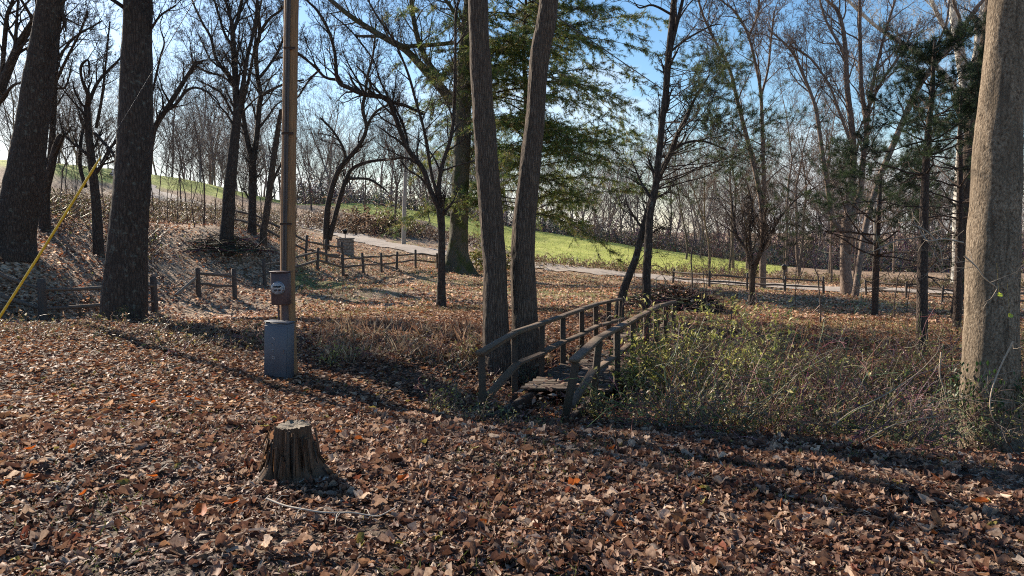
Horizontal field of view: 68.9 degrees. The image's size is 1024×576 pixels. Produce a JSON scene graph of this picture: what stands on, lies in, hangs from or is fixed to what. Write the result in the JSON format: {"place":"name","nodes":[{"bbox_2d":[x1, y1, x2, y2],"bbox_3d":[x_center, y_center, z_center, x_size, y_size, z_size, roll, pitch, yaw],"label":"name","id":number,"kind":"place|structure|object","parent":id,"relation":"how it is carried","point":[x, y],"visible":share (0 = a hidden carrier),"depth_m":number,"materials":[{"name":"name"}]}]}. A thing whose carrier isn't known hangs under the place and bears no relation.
{"place":"outdoors","nodes":[
{"label":"outdoors","id":0,"kind":"place"},
{"bbox_2d":[0,160,789,274],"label":"grass field","id":1,"kind":"structure","parent":0,"point":[542,241],"depth_m":90.52,"materials":[{"name":"grass"}]},
{"bbox_2d":[301,128,337,204],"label":"bare tree","id":2,"kind":"object","parent":1,"relation":"on","point":[315,164],"visible":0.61,"depth_m":100.34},
{"bbox_2d":[638,131,712,259],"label":"bare tree","id":3,"kind":"object","parent":1,"relation":"on","point":[681,214],"visible":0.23,"depth_m":80.47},
{"bbox_2d":[642,101,753,268],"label":"bare tree","id":4,"kind":"object","parent":1,"relation":"on","point":[706,230],"visible":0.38,"depth_m":64.76,"materials":[{"name":"brown plant"}]},
{"bbox_2d":[684,95,770,267],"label":"bare tree","id":5,"kind":"object","parent":1,"relation":"on","point":[733,260],"visible":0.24,"depth_m":69.04,"materials":[{"name":"brown plant"}]},
{"bbox_2d":[703,122,776,270],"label":"bare tree","id":6,"kind":"object","parent":1,"relation":"on","point":[734,206],"visible":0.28,"depth_m":65.10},
{"bbox_2d":[704,108,818,268],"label":"bare tree","id":7,"kind":"object","parent":1,"relation":"on","point":[782,144],"visible":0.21,"depth_m":68.64,"materials":[{"name":"brown plant"}]},
{"bbox_2d":[731,134,797,244],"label":"bare tree","id":8,"kind":"object","parent":1,"relation":"on","point":[783,180],"visible":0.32,"depth_m":68.59,"materials":[{"name":"brown plant"}]},
{"bbox_2d":[0,166,1023,575],"bbox_3d":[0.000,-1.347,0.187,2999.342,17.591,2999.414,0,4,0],"label":"ground","id":9,"kind":"structure","parent":0,"point":[168,268],"depth_m":20.30,"materials":[{"name":"plant"}]},
{"bbox_2d":[0,0,79,106],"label":"leaning tree","id":10,"kind":"object","parent":9,"relation":"on","point":[7,67],"visible":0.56,"depth_m":23.30,"materials":[{"name":"brown plant"}]},
{"bbox_2d":[0,0,98,262],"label":"tree","id":11,"kind":"object","parent":9,"relation":"on","point":[22,190],"visible":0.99,"depth_m":20.40,"materials":[{"name":"brown plant"}]},
{"bbox_2d":[39,120,77,232],"bbox_3d":[-15.658,-3.668,25.539,1.537,4.160,1.146,0,4,0],"label":"broken snag","id":12,"kind":"object","parent":9,"relation":"on","point":[44,223],"visible":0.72,"depth_m":25.71,"materials":[{"name":"brown plant"}]},
{"bbox_2d":[8,0,122,224],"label":"slim tree","id":13,"kind":"object","parent":9,"relation":"on","point":[74,40],"visible":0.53,"depth_m":26.37,"materials":[{"name":"brown plant"}]},
{"bbox_2d":[0,272,158,320],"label":"split rail fence","id":14,"kind":"object","parent":9,"relation":"on","point":[41,306],"visible":0.69,"depth_m":18.80,"materials":[{"name":"brown wood"}]},
{"bbox_2d":[55,97,113,203],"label":"sapling","id":15,"kind":"object","parent":9,"relation":"on","point":[71,151],"visible":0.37,"depth_m":35.91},
{"bbox_2d":[55,72,117,207],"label":"sapling","id":16,"kind":"object","parent":9,"relation":"on","point":[62,176],"visible":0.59,"depth_m":35.76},
{"bbox_2d":[49,0,153,257],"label":"forked tree","id":17,"kind":"object","parent":9,"relation":"on","point":[98,248],"visible":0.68,"depth_m":25.56,"materials":[{"name":"brown plant"}]},
{"bbox_2d":[0,113,248,192],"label":"hilltop wood","id":18,"kind":"object","parent":9,"relation":"on","point":[204,165],"visible":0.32,"depth_m":117.91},
{"bbox_2d":[48,0,201,319],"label":"tree","id":19,"kind":"object","parent":9,"relation":"on","point":[125,279],"visible":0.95,"depth_m":15.58,"materials":[{"name":"brown plant"}]},
{"bbox_2d":[0,179,313,271],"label":"hillside brush","id":20,"kind":"object","parent":9,"relation":"on","point":[56,203],"visible":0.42,"depth_m":42.06,"materials":[{"name":"dry brown twigs"},{"name":"dead leaves"}]},
{"bbox_2d":[154,115,210,224],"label":"sapling","id":21,"kind":"object","parent":9,"relation":"on","point":[180,160],"visible":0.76,"depth_m":39.19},
{"bbox_2d":[153,123,213,222],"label":"sapling","id":22,"kind":"object","parent":9,"relation":"on","point":[172,163],"visible":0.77,"depth_m":39.52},
{"bbox_2d":[164,94,209,207],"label":"bare tree","id":23,"kind":"object","parent":9,"relation":"on","point":[193,104],"visible":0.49,"depth_m":59.36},
{"bbox_2d":[155,87,228,226],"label":"sapling","id":24,"kind":"object","parent":9,"relation":"on","point":[215,132],"visible":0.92,"depth_m":35.62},
{"bbox_2d":[159,126,224,226],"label":"sapling","id":25,"kind":"object","parent":9,"relation":"on","point":[196,166],"visible":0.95,"depth_m":35.50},
{"bbox_2d":[158,72,228,223],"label":"bare tree","id":26,"kind":"object","parent":9,"relation":"on","point":[193,124],"visible":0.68,"depth_m":40.64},
{"bbox_2d":[151,0,239,167],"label":"leaning tree","id":27,"kind":"object","parent":9,"relation":"on","point":[164,111],"visible":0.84,"depth_m":21.53,"materials":[{"name":"brown plant"}]},
{"bbox_2d":[195,268,236,298],"bbox_3d":[-10.416,-0.050,26.311,1.380,1.371,0.257,-2,5,-27],"label":"split rail fence","id":28,"kind":"object","parent":9,"relation":"on","point":[198,283],"visible":0.93,"depth_m":26.26,"materials":[{"name":"brown wood"}]},
{"bbox_2d":[184,87,259,229],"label":"bare tree","id":29,"kind":"object","parent":9,"relation":"on","point":[222,142],"visible":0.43,"depth_m":45.82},
{"bbox_2d":[169,0,283,256],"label":"tall tree","id":30,"kind":"object","parent":9,"relation":"on","point":[228,211],"visible":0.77,"depth_m":32.26,"materials":[{"name":"brown plant"}]},
{"bbox_2d":[176,226,279,263],"bbox_3d":[-12.745,-1.861,32.928,4.907,1.756,3.866,0,4,0],"label":"brush pile","id":31,"kind":"object","parent":9,"relation":"on","point":[238,246],"visible":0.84,"depth_m":32.36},
{"bbox_2d":[227,182,279,274],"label":"sapling","id":32,"kind":"object","parent":9,"relation":"on","point":[259,218],"visible":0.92,"depth_m":31.85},
{"bbox_2d":[209,0,320,235],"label":"forked tree","id":33,"kind":"object","parent":9,"relation":"on","point":[253,152],"visible":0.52,"depth_m":35.50,"materials":[{"name":"brown plant"}]},
{"bbox_2d":[263,319,294,380],"bbox_3d":[-3.029,0.841,9.701,0.382,0.839,0.207,1,5,13],"label":"electrical cabinet","id":34,"kind":"object","parent":9,"relation":"on","point":[279,348],"visible":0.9,"depth_m":9.62,"materials":[{"name":"metal"}]},
{"bbox_2d":[259,104,300,245],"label":"leaning tree","id":35,"kind":"object","parent":9,"relation":"on","point":[272,175],"visible":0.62,"depth_m":34.63,"materials":[{"name":"brown plant"}]},
{"bbox_2d":[269,0,298,374],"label":"utility pole","id":36,"kind":"object","parent":9,"relation":"on","point":[283,289],"visible":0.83,"depth_m":9.79,"materials":[{"name":"brown wood"}]},
{"bbox_2d":[0,0,194,317],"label":"guy wire","id":37,"kind":"object","parent":36,"relation":"attached to","point":[49,239],"visible":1,"depth_m":9.94,"materials":[{"name":"yellow plastic"}]},
{"bbox_2d":[249,419,328,486],"bbox_3d":[-1.409,1.121,4.897,0.829,0.449,0.511,0,4,0],"label":"tree stump","id":38,"kind":"object","parent":9,"relation":"on","point":[293,454],"visible":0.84,"depth_m":4.84,"materials":[{"name":"brown wood"}]},
{"bbox_2d":[236,210,343,261],"bbox_3d":[-11.092,-2.476,37.437,5.962,3.388,2.872,-2,5,-25],"label":"split rail fence","id":39,"kind":"object","parent":9,"relation":"on","point":[306,249],"visible":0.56,"depth_m":36.66,"materials":[{"name":"brown wood"}]},
{"bbox_2d":[277,105,322,210],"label":"bare tree","id":40,"kind":"object","parent":9,"relation":"on","point":[298,156],"visible":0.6,"depth_m":89.04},
{"bbox_2d":[296,101,329,226],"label":"bare tree","id":41,"kind":"object","parent":9,"relation":"on","point":[305,154],"visible":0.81,"depth_m":51.45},
{"bbox_2d":[303,193,379,226],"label":"roadside bush","id":42,"kind":"object","parent":9,"relation":"on","point":[331,210],"visible":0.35,"depth_m":70.79,"materials":[{"name":"brown plant"}]},
{"bbox_2d":[336,229,354,255],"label":"stone pillar","id":43,"kind":"structure","parent":9,"relation":"on","point":[348,246],"depth_m":45.62,"materials":[{"name":"stone"}]},
{"bbox_2d":[305,0,425,250],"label":"curved tree","id":44,"kind":"object","parent":9,"relation":"on","point":[328,229],"visible":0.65,"depth_m":46.50,"materials":[{"name":"brown plant"}]},
{"bbox_2d":[262,248,476,284],"bbox_3d":[-6.764,-1.300,41.666,0.950,2.187,22.557,2,5,20],"label":"split rail fence","id":45,"kind":"object","parent":9,"relation":"on","point":[342,266],"visible":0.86,"depth_m":37.96,"materials":[{"name":"brown wood"}]},
{"bbox_2d":[341,205,401,234],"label":"roadside bush","id":46,"kind":"object","parent":9,"relation":"on","point":[358,220],"visible":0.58,"depth_m":66.83,"materials":[{"name":"brown plant"}]},
{"bbox_2d":[255,0,513,306],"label":"young tree","id":47,"kind":"object","parent":9,"relation":"on","point":[438,200],"visible":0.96,"depth_m":21.40,"materials":[{"name":"brown plant"}]},
{"bbox_2d":[296,209,480,247],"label":"roadside brush","id":48,"kind":"object","parent":9,"relation":"on","point":[430,232],"visible":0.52,"depth_m":66.95,"materials":[{"name":"brown plant"}]},
{"bbox_2d":[355,93,426,217],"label":"bare tree","id":49,"kind":"object","parent":9,"relation":"on","point":[391,165],"visible":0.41,"depth_m":80.82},
{"bbox_2d":[371,195,422,234],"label":"roadside bush","id":50,"kind":"object","parent":9,"relation":"on","point":[391,216],"visible":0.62,"depth_m":67.08,"materials":[{"name":"green plant"}]},
{"bbox_2d":[308,313,500,372],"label":"dry grass","id":51,"kind":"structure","parent":9,"relation":"on","point":[399,328],"depth_m":12.39,"materials":[{"name":"plant"}]},
{"bbox_2d":[401,136,407,243],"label":"utility pole","id":52,"kind":"object","parent":9,"relation":"on","point":[404,204],"visible":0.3,"depth_m":60.51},
{"bbox_2d":[316,0,494,274],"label":"old tree","id":53,"kind":"object","parent":9,"relation":"on","point":[458,259],"visible":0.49,"depth_m":45.06,"materials":[{"name":"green plant"}]},
{"bbox_2d":[412,348,514,420],"bbox_3d":[-0.561,1.141,8.431,1.229,0.963,1.163,0,4,0],"label":"weedy shrub","id":54,"kind":"object","parent":9,"relation":"on","point":[448,397],"visible":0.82,"depth_m":8.47,"materials":[{"name":"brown plant"}]},
{"bbox_2d":[0,309,958,444],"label":"creek bank weeds","id":55,"kind":"object","parent":9,"relation":"on","point":[182,341],"visible":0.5,"depth_m":12.14,"materials":[{"name":"brown plant"}]},
{"bbox_2d":[469,243,510,273],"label":"roadside bush","id":56,"kind":"object","parent":9,"relation":"on","point":[477,253],"visible":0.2,"depth_m":49.41,"materials":[{"name":"green plant"}]},
{"bbox_2d":[0,206,1023,575],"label":"grass tufts","id":57,"kind":"object","parent":9,"relation":"on","point":[592,294],"visible":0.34,"depth_m":24.32,"materials":[{"name":"plant"}]},
{"bbox_2d":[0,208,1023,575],"bbox_3d":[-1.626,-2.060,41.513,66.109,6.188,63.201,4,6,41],"label":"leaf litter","id":58,"kind":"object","parent":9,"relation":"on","point":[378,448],"visible":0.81,"depth_m":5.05,"materials":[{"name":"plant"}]},
{"bbox_2d":[266,495,394,522],"bbox_3d":[-1.086,1.255,4.210,0.788,0.062,0.319,1,5,15],"label":"fallen twig","id":59,"kind":"object","parent":58,"relation":"on","point":[276,502],"visible":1,"depth_m":4.21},
{"bbox_2d":[0,28,1023,270],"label":"distant wood","id":60,"kind":"object","parent":9,"relation":"on","point":[265,151],"visible":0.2,"depth_m":123.80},
{"bbox_2d":[468,0,557,382],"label":"twin trunk tree","id":61,"kind":"object","parent":9,"relation":"on","point":[523,300],"visible":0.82,"depth_m":10.87,"materials":[{"name":"brown plant"}]},
{"bbox_2d":[434,381,619,426],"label":"bank weeds","id":62,"kind":"object","parent":9,"relation":"on","point":[507,414],"visible":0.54,"depth_m":8.06,"materials":[{"name":"brown plant"}]},
{"bbox_2d":[376,0,689,272],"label":"white pine","id":63,"kind":"object","parent":9,"relation":"on","point":[504,46],"visible":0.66,"depth_m":43.41,"materials":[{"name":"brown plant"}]},
{"bbox_2d":[475,298,677,422],"bbox_3d":[1.407,1.096,11.393,1.212,1.462,7.282,2,5,21],"label":"footbridge","id":64,"kind":"object","parent":9,"relation":"on","point":[575,361],"visible":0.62,"depth_m":9.75,"materials":[{"name":"brown wood"}]},
{"bbox_2d":[491,333,671,417],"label":"deck leaves","id":65,"kind":"object","parent":64,"relation":"on","point":[550,389],"visible":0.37,"depth_m":9.36,"materials":[{"name":"brown plant"}]},
{"bbox_2d":[565,366,687,426],"bbox_3d":[1.399,1.279,8.389,1.639,0.918,1.377,-4,6,-38],"label":"weedy shrub","id":66,"kind":"object","parent":9,"relation":"on","point":[594,401],"visible":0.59,"depth_m":8.22,"materials":[{"name":"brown plant"}]},
{"bbox_2d":[277,169,1023,271],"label":"distant ridge wood","id":67,"kind":"object","parent":9,"relation":"on","point":[858,242],"visible":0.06,"depth_m":131.87,"materials":[{"name":"brown plant"}]},
{"bbox_2d":[278,174,1023,272],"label":"distant brush","id":68,"kind":"object","parent":9,"relation":"on","point":[822,261],"visible":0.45,"depth_m":104.31,"materials":[{"name":"brown plant"}]},
{"bbox_2d":[608,29,736,317],"bbox_3d":[4.280,-2.522,18.346,4.444,7.277,1.896,-2,5,-22],"label":"leaning tree","id":69,"kind":"object","parent":9,"relation":"on","point":[629,274],"visible":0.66,"depth_m":17.89,"materials":[{"name":"brown plant"}]},
{"bbox_2d":[610,277,734,313],"bbox_3d":[5.183,0.474,24.145,4.077,1.736,3.706,0,4,0],"label":"brush pile","id":70,"kind":"object","parent":9,"relation":"on","point":[662,294],"visible":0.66,"depth_m":23.56,"materials":[{"name":"wood"}]},
{"bbox_2d":[608,0,765,325],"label":"tall tree","id":71,"kind":"object","parent":9,"relation":"on","point":[674,18],"visible":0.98,"depth_m":16.81,"materials":[{"name":"brown plant"}]},
{"bbox_2d":[600,290,792,411],"bbox_3d":[2.474,1.123,9.893,2.379,2.231,2.402,2,5,25],"label":"honeysuckle bush","id":72,"kind":"object","parent":9,"relation":"on","point":[628,370],"visible":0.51,"depth_m":9.69,"materials":[{"name":"green plant"}]},
{"bbox_2d":[668,224,736,320],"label":"sapling","id":73,"kind":"object","parent":9,"relation":"on","point":[686,232],"visible":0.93,"depth_m":17.08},
{"bbox_2d":[661,125,751,295],"bbox_3d":[6.132,-2.421,24.689,3.542,6.481,1.994,-3,5,-31],"label":"sapling","id":74,"kind":"object","parent":9,"relation":"on","point":[697,217],"visible":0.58,"depth_m":24.57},
{"bbox_2d":[582,15,831,293],"bbox_3d":[5.052,-2.710,18.487,5.062,7.498,5.770,-4,6,-44],"label":"bare tree","id":75,"kind":"object","parent":9,"relation":"on","point":[721,68],"visible":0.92,"depth_m":17.67,"materials":[{"name":"green plant"}]},
{"bbox_2d":[608,369,822,436],"bbox_3d":[1.807,1.319,7.494,1.862,0.844,1.990,-2,5,-23],"label":"bramble patch","id":76,"kind":"object","parent":9,"relation":"on","point":[703,418],"visible":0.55,"depth_m":7.14,"materials":[{"name":"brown plant"}]},
{"bbox_2d":[682,215,768,338],"bbox_3d":[4.368,-0.160,15.170,1.770,2.645,1.460,0,4,-1],"label":"sapling","id":77,"kind":"object","parent":9,"relation":"on","point":[741,248],"visible":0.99,"depth_m":15.22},
{"bbox_2d":[614,289,851,408],"bbox_3d":[3.158,1.205,11.154,3.556,2.503,3.742,0,4,0],"label":"honeysuckle bush","id":78,"kind":"object","parent":9,"relation":"on","point":[713,331],"visible":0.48,"depth_m":10.68,"materials":[{"name":"green plant"}]},
{"bbox_2d":[668,0,818,287],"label":"tall tree","id":79,"kind":"object","parent":9,"relation":"on","point":[762,262],"visible":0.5,"depth_m":44.99,"materials":[{"name":"brown plant"}]},
{"bbox_2d":[672,268,824,293],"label":"split rail fence","id":80,"kind":"object","parent":9,"relation":"on","point":[774,284],"visible":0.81,"depth_m":42.80,"materials":[{"name":"brown wood"}]},
{"bbox_2d":[697,162,850,305],"bbox_3d":[9.077,-1.735,26.494,2.666,5.642,5.027,-4,6,-45],"label":"tree","id":81,"kind":"object","parent":9,"relation":"on","point":[748,230],"visible":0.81,"depth_m":26.93,"materials":[{"name":"brown plant"}]},
{"bbox_2d":[657,301,893,410],"bbox_3d":[3.555,1.159,10.830,2.942,1.950,2.793,-2,5,-29],"label":"honeysuckle bush","id":82,"kind":"object","parent":9,"relation":"on","point":[728,339],"visible":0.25,"depth_m":10.59,"materials":[{"name":"green plant"}]},
{"bbox_2d":[535,252,1023,289],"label":"field edge weeds","id":83,"kind":"object","parent":9,"relation":"on","point":[678,267],"visible":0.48,"depth_m":55.06,"materials":[{"name":"brown plant"}]},
{"bbox_2d":[543,274,1023,449],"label":"bare tangle","id":84,"kind":"object","parent":9,"relation":"on","point":[776,368],"visible":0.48,"depth_m":8.12,"materials":[{"name":"brown twig"}]},
{"bbox_2d":[751,54,831,273],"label":"bare tree","id":85,"kind":"object","parent":9,"relation":"on","point":[794,126],"visible":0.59,"depth_m":60.64,"materials":[{"name":"brown plant"}]},
{"bbox_2d":[749,83,842,277],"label":"bare tree","id":86,"kind":"object","parent":9,"relation":"on","point":[797,237],"visible":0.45,"depth_m":57.79,"materials":[{"name":"brown plant"}]},
{"bbox_2d":[751,167,843,322],"bbox_3d":[7.649,-1.126,20.255,1.430,4.396,2.676,-3,5,-34],"label":"sapling","id":87,"kind":"object","parent":9,"relation":"on","point":[797,230],"visible":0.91,"depth_m":20.23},
{"bbox_2d":[766,99,838,267],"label":"bare tree","id":88,"kind":"object","parent":9,"relation":"on","point":[801,248],"visible":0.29,"depth_m":78.04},
{"bbox_2d":[778,194,850,309],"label":"sapling","id":89,"kind":"object","parent":9,"relation":"on","point":[807,248],"visible":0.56,"depth_m":25.93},
{"bbox_2d":[621,334,1023,447],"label":"thicket undergrowth","id":90,"kind":"object","parent":9,"relation":"on","point":[752,402],"visible":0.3,"depth_m":7.62,"materials":[{"name":"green plant"}]},
{"bbox_2d":[783,34,891,281],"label":"bare tree","id":91,"kind":"object","parent":9,"relation":"on","point":[831,248],"visible":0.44,"depth_m":51.59,"materials":[{"name":"brown plant"}]},
{"bbox_2d":[738,0,945,294],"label":"many stemmed tree","id":92,"kind":"object","parent":9,"relation":"on","point":[845,270],"visible":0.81,"depth_m":41.33,"materials":[{"name":"brown plant"}]},
{"bbox_2d":[682,314,1023,376],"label":"lawn edge weeds","id":93,"kind":"object","parent":9,"relation":"on","point":[830,329],"visible":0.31,"depth_m":14.70,"materials":[{"name":"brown plant"}]},
{"bbox_2d":[746,378,968,456],"bbox_3d":[3.233,1.381,7.000,2.146,0.942,2.012,0,4,0],"label":"bramble patch","id":94,"kind":"object","parent":9,"relation":"on","point":[913,442],"visible":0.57,"depth_m":6.69,"materials":[{"name":"brown plant"}]},
{"bbox_2d":[762,133,971,314],"bbox_3d":[11.481,-2.001,23.843,6.748,6.252,6.097,0,4,0],"label":"pine tree","id":95,"kind":"object","parent":9,"relation":"on","point":[878,211],"visible":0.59,"depth_m":23.85,"materials":[{"name":"green plant"}]},
{"bbox_2d":[795,334,958,425],"bbox_3d":[5.473,1.362,10.613,1.771,1.360,2.474,-3,6,-37],"label":"weedy shrub","id":96,"kind":"object","parent":9,"relation":"on","point":[834,358],"visible":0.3,"depth_m":10.77,"materials":[{"name":"green plant"}]},
{"bbox_2d":[820,371,996,451],"bbox_3d":[4.167,1.390,7.829,1.660,1.100,2.023,3,6,35],"label":"weedy shrub","id":97,"kind":"object","parent":9,"relation":"on","point":[950,427],"visible":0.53,"depth_m":7.79,"materials":[{"name":"green plant"}]},
{"bbox_2d":[800,12,1023,352],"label":"pine tree","id":98,"kind":"object","parent":9,"relation":"on","point":[932,52],"visible":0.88,"depth_m":13.21,"materials":[{"name":"green plant"}]},
{"bbox_2d":[846,0,984,283],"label":"pale tree","id":99,"kind":"object","parent":9,"relation":"on","point":[952,14],"visible":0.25,"depth_m":58.04,"materials":[{"name":"white plant"}]},
{"bbox_2d":[877,178,955,317],"bbox_3d":[11.855,-1.037,21.647,1.297,4.213,2.426,-2,5,-28],"label":"sapling","id":100,"kind":"object","parent":9,"relation":"on","point":[915,241],"visible":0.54,"depth_m":21.67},
{"bbox_2d":[851,0,984,296],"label":"leaning tree","id":101,"kind":"object","parent":9,"relation":"on","point":[859,262],"visible":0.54,"depth_m":38.45,"materials":[{"name":"brown plant"}]},
{"bbox_2d":[819,197,1023,445],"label":"bare shrub","id":102,"kind":"object","parent":9,"relation":"on","point":[959,261],"visible":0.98,"depth_m":6.93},
{"bbox_2d":[845,74,1023,327],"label":"pine tree","id":103,"kind":"object","parent":9,"relation":"on","point":[960,151],"visible":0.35,"depth_m":17.49,"materials":[{"name":"green plant"}]},
{"bbox_2d":[864,279,1023,302],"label":"split rail fence","id":104,"kind":"object","parent":9,"relation":"on","point":[906,291],"visible":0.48,"depth_m":38.53,"materials":[{"name":"brown wood"}]},
{"bbox_2d":[919,0,987,313],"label":"dark tree","id":105,"kind":"object","parent":9,"relation":"on","point":[966,190],"visible":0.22,"depth_m":25.68,"materials":[{"name":"brown plant"}]},
{"bbox_2d":[898,358,1023,452],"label":"weedy shrub","id":106,"kind":"object","parent":9,"relation":"on","point":[985,421],"visible":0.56,"depth_m":7.63,"materials":[{"name":"green plant"}]},
{"bbox_2d":[957,0,1023,452],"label":"tree","id":107,"kind":"object","parent":9,"relation":"on","point":[991,332],"visible":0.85,"depth_m":7.90,"materials":[{"name":"beige plant"}]},
{"bbox_2d":[945,355,1023,451],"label":"ivy","id":108,"kind":"object","parent":107,"relation":"attached to","point":[973,386],"visible":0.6,"depth_m":7.96,"materials":[{"name":"green plant"}]},
{"bbox_2d":[0,0,1023,233],"label":"sky","id":109,"kind":"structure","parent":0,"point":[642,63],"materials":[{"name":"blue"}]},
{"bbox_2d":[109,168,952,292],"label":"road","id":110,"kind":"structure","parent":0,"point":[366,239],"depth_m":53.54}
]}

